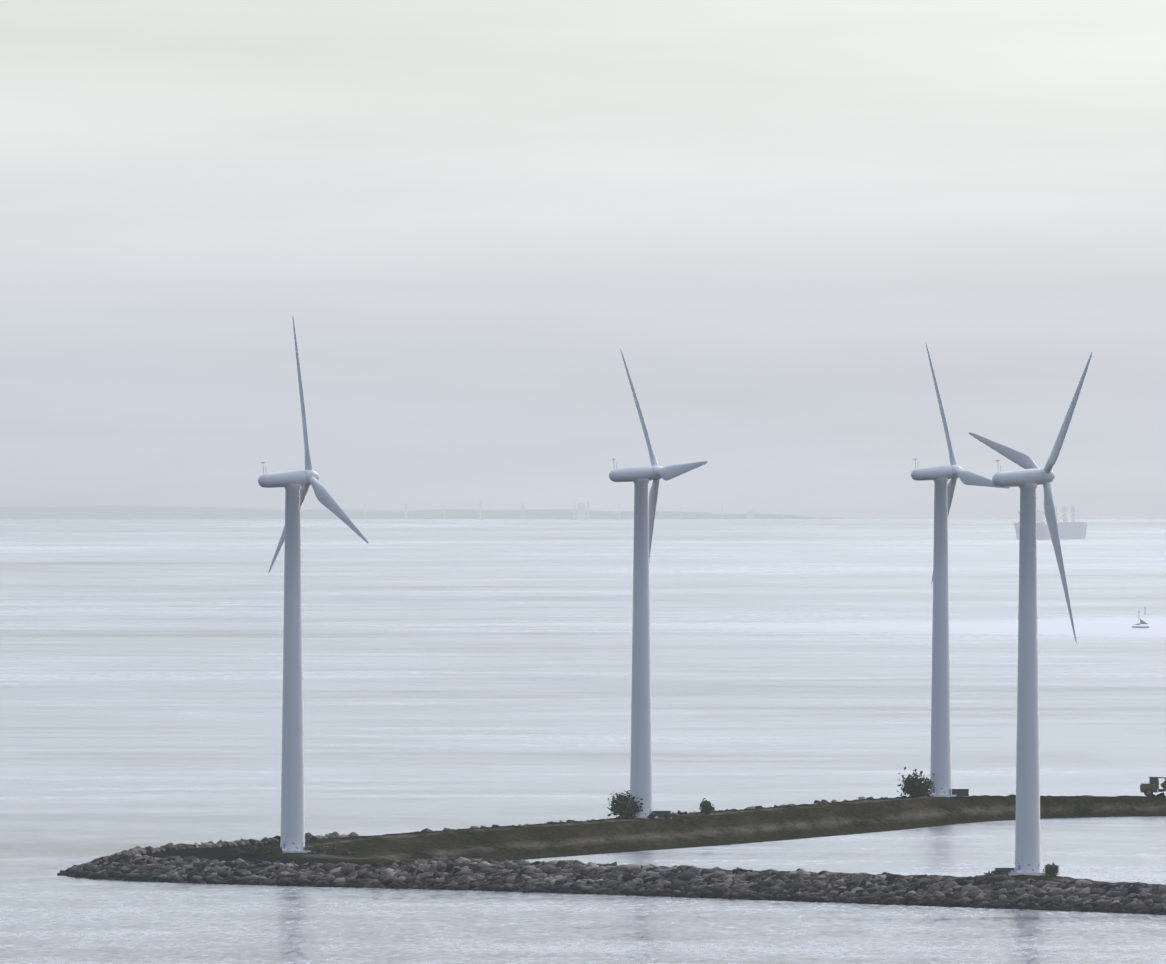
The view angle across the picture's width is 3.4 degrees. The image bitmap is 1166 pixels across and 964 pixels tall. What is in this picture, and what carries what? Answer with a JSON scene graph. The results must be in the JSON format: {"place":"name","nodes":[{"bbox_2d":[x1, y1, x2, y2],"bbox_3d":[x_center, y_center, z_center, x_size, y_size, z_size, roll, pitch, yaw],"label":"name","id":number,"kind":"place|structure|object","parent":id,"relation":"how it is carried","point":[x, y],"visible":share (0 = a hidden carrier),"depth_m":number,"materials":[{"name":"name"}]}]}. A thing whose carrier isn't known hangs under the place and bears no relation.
{"place":"outdoors","nodes":[
{"label":"outdoors","id":0,"kind":"place"},
{"bbox_2d":[0,498,845,518],"bbox_3d":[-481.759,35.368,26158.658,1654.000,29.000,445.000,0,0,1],"label":"coast","id":1,"kind":"structure","parent":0,"point":[126,511],"depth_m":25980.27,"materials":[{"name":"grey"}]},
{"bbox_2d":[0,518,1165,963],"bbox_3d":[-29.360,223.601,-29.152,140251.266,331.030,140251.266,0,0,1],"label":"sea water","id":2,"kind":"structure","parent":0,"point":[462,674],"depth_m":4258.16,"materials":[{"name":"grey liquid"}]},
{"bbox_2d":[142,795,1165,887],"bbox_3d":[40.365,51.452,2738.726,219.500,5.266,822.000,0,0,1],"label":"grass bank","id":3,"kind":"structure","parent":2,"relation":"on","point":[622,835],"depth_m":2876.13,"materials":[{"name":"green plant"}]},
{"bbox_2d":[228,846,240,855],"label":"shrub","id":4,"kind":"object","parent":3,"relation":"on","point":[234,851],"visible":0.96,"depth_m":2658.30,"materials":[{"name":"green plant"}]},
{"bbox_2d":[241,842,255,853],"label":"shrub","id":5,"kind":"object","parent":3,"relation":"on","point":[247,848],"visible":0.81,"depth_m":2659.20,"materials":[{"name":"green plant"}]},
{"bbox_2d":[250,841,268,854],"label":"shrub","id":6,"kind":"object","parent":3,"relation":"on","point":[261,849],"visible":1,"depth_m":2656.54,"materials":[{"name":"green plant"}]},
{"bbox_2d":[268,845,282,852],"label":"shrub","id":7,"kind":"object","parent":3,"relation":"on","point":[274,849],"visible":0.98,"depth_m":2658.26,"materials":[{"name":"green plant"}]},
{"bbox_2d":[258,315,368,852],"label":"wind turbine","id":8,"kind":"object","parent":3,"relation":"on","point":[295,484],"visible":0.88,"depth_m":2660.00,"materials":[{"name":"paint"}]},
{"bbox_2d":[305,846,327,852],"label":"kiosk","id":9,"kind":"object","parent":3,"relation":"on","point":[311,848],"visible":0.33,"depth_m":2660.00,"materials":[{"name":"grey paint"}]},
{"bbox_2d":[313,844,324,853],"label":"shrub","id":10,"kind":"object","parent":3,"relation":"on","point":[318,848],"visible":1,"depth_m":2657.65,"materials":[{"name":"green plant"}]},
{"bbox_2d":[325,846,335,854],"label":"shrub","id":11,"kind":"object","parent":3,"relation":"on","point":[330,850],"visible":0.98,"depth_m":2657.99,"materials":[{"name":"green plant"}]},
{"bbox_2d":[333,847,349,855],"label":"shrub","id":12,"kind":"object","parent":3,"relation":"on","point":[345,852],"visible":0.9,"depth_m":2657.01,"materials":[{"name":"green plant"}]},
{"bbox_2d":[57,792,1165,914],"bbox_3d":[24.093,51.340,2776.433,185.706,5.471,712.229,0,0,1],"label":"breakwater rocks","id":13,"kind":"object","parent":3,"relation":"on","point":[987,890],"visible":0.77,"depth_m":2561.91,"materials":[{"name":"grey stone"}]},
{"bbox_2d":[607,790,642,818],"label":"bush","id":14,"kind":"object","parent":3,"relation":"on","point":[623,806],"visible":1,"depth_m":2883.93,"materials":[{"name":"green plant"}]},
{"bbox_2d":[647,813,655,818],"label":"shrub","id":15,"kind":"object","parent":3,"relation":"on","point":[652,816],"visible":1,"depth_m":2884.90,"materials":[{"name":"green plant"}]},
{"bbox_2d":[609,349,707,818],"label":"wind turbine","id":16,"kind":"object","parent":3,"relation":"on","point":[640,477],"visible":0.9,"depth_m":2886.62,"materials":[{"name":"paint"}]},
{"bbox_2d":[653,811,671,818],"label":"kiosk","id":17,"kind":"object","parent":3,"relation":"on","point":[660,814],"visible":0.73,"depth_m":2886.59,"materials":[{"name":"grey paint"}]},
{"bbox_2d":[688,817,698,824],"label":"shrub","id":18,"kind":"object","parent":3,"relation":"on","point":[693,821],"visible":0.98,"depth_m":2890.46,"materials":[{"name":"green plant"}]},
{"bbox_2d":[699,798,714,814],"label":"windswept bush","id":19,"kind":"object","parent":3,"relation":"on","point":[706,807],"visible":1,"depth_m":2919.50,"materials":[{"name":"green plant"}]},
{"bbox_2d":[897,767,934,796],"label":"bush","id":20,"kind":"object","parent":3,"relation":"on","point":[915,787],"visible":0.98,"depth_m":3071.51,"materials":[{"name":"green plant"}]},
{"bbox_2d":[911,344,1009,796],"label":"wind turbine","id":21,"kind":"object","parent":3,"relation":"on","point":[940,766],"visible":0.98,"depth_m":3073.30,"materials":[{"name":"paint"}]},
{"bbox_2d":[952,789,969,796],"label":"utility box","id":22,"kind":"object","parent":3,"relation":"on","point":[962,792],"visible":0.94,"depth_m":3073.28,"materials":[{"name":"grey paint"}]},
{"bbox_2d":[992,868,1002,874],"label":"shrub","id":23,"kind":"object","parent":3,"relation":"on","point":[997,872],"visible":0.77,"depth_m":2503.12,"materials":[{"name":"green plant"}]},
{"bbox_2d":[995,868,1013,875],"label":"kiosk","id":24,"kind":"object","parent":3,"relation":"on","point":[1005,871],"visible":0.56,"depth_m":2503.34,"materials":[{"name":"grey paint"}]},
{"bbox_2d":[969,352,1091,875],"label":"wind turbine","id":25,"kind":"object","parent":3,"relation":"on","point":[1029,477],"visible":0.98,"depth_m":2503.25,"materials":[{"name":"paint"}]},
{"bbox_2d":[1043,863,1058,875],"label":"bush","id":26,"kind":"object","parent":3,"relation":"on","point":[1052,869],"visible":1,"depth_m":2502.44,"materials":[{"name":"green plant"}]},
{"bbox_2d":[1140,776,1165,796],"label":"vehicle","id":27,"kind":"object","parent":3,"relation":"on","point":[1150,788],"visible":1,"depth_m":3113.27,"materials":[{"name":"metal"}]},
{"bbox_2d":[1014,494,1086,538],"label":"ship","id":28,"kind":"object","parent":2,"relation":"on","point":[1072,529],"visible":0.58,"depth_m":14456.20,"materials":[{"name":"grey metal"}]},
{"bbox_2d":[1132,619,1148,627],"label":"sail boat","id":29,"kind":"object","parent":2,"relation":"on","point":[1142,622],"visible":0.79,"depth_m":6425.18,"materials":[{"name":"grey"}]},
{"bbox_2d":[0,0,1165,517],"label":"sky","id":30,"kind":"structure","parent":0,"point":[463,214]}
]}

